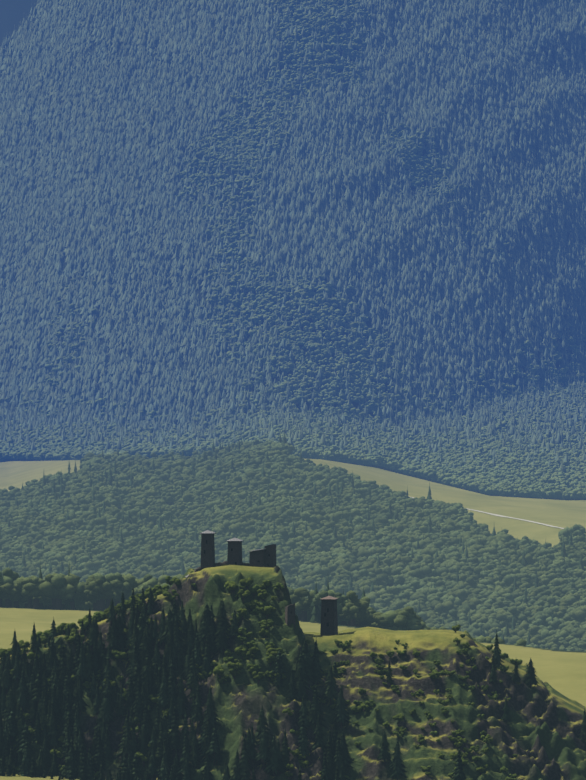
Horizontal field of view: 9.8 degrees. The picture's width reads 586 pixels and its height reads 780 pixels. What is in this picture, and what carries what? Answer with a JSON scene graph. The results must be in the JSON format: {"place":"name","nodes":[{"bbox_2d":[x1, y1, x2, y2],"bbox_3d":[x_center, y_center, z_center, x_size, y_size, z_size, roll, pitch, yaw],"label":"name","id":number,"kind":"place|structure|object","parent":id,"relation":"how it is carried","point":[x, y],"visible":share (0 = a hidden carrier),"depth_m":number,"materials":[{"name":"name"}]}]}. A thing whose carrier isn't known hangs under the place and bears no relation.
{"place":"outdoors","nodes":[
{"label":"outdoors","id":0,"kind":"place"},
{"bbox_2d":[0,564,585,779],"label":"hill","id":1,"kind":"structure","parent":0,"point":[539,735],"depth_m":1143.49,"materials":[{"name":"green plant"}]},
{"bbox_2d":[199,530,215,569],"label":"tall tower","id":2,"kind":"structure","parent":1,"relation":"on","point":[207,550],"depth_m":1183.34,"materials":[{"name":"stone"}]},
{"bbox_2d":[215,561,226,565],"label":"wall","id":3,"kind":"structure","parent":1,"relation":"on","point":[220,563],"depth_m":1185.88,"materials":[{"name":"grey stone"}]},
{"bbox_2d":[226,538,243,564],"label":"tower","id":4,"kind":"structure","parent":1,"relation":"on","point":[234,556],"depth_m":1185.05,"materials":[{"name":"stone"}]},
{"bbox_2d":[248,549,264,566],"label":"ruined wall","id":5,"kind":"structure","parent":1,"relation":"on","point":[256,558],"depth_m":1183.31,"materials":[{"name":"stone"}]},
{"bbox_2d":[264,544,275,566],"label":"ruined wall","id":6,"kind":"structure","parent":1,"relation":"on","point":[269,555],"depth_m":1184.76,"materials":[{"name":"stone"}]},
{"bbox_2d":[285,603,295,629],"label":"ruined wall","id":7,"kind":"structure","parent":1,"relation":"on","point":[289,614],"depth_m":1151.34,"materials":[{"name":"stone"}]},
{"bbox_2d":[0,576,585,779],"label":"hill trees","id":8,"kind":"object","parent":1,"relation":"on","point":[149,678],"visible":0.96,"depth_m":1140.02,"materials":[{"name":"green plant"}]},
{"bbox_2d":[319,596,338,635],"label":"tower","id":9,"kind":"structure","parent":1,"relation":"on","point":[329,623],"depth_m":1180.50,"materials":[{"name":"grey stone"}]},
{"bbox_2d":[0,0,585,779],"bbox_3d":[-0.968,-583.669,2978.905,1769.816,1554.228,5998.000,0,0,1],"label":"terrain","id":10,"kind":"structure","parent":0,"point":[562,672],"depth_m":2986.70,"materials":[{"name":"plant"}]},
{"bbox_2d":[0,0,585,499],"bbox_3d":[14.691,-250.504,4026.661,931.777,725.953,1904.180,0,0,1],"label":"forest","id":11,"kind":"object","parent":10,"relation":"on","point":[524,436],"visible":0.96,"depth_m":4027.84,"materials":[{"name":"green plant"}]},
{"bbox_2d":[0,426,585,650],"label":"forest","id":12,"kind":"object","parent":10,"relation":"on","point":[354,544],"visible":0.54,"depth_m":2598.05,"materials":[{"name":"green plant"}]},
{"bbox_2d":[412,497,563,528],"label":"dirt road","id":13,"kind":"structure","parent":0,"point":[515,518],"depth_m":2730.51,"materials":[{"name":"beige soil"}]}
]}

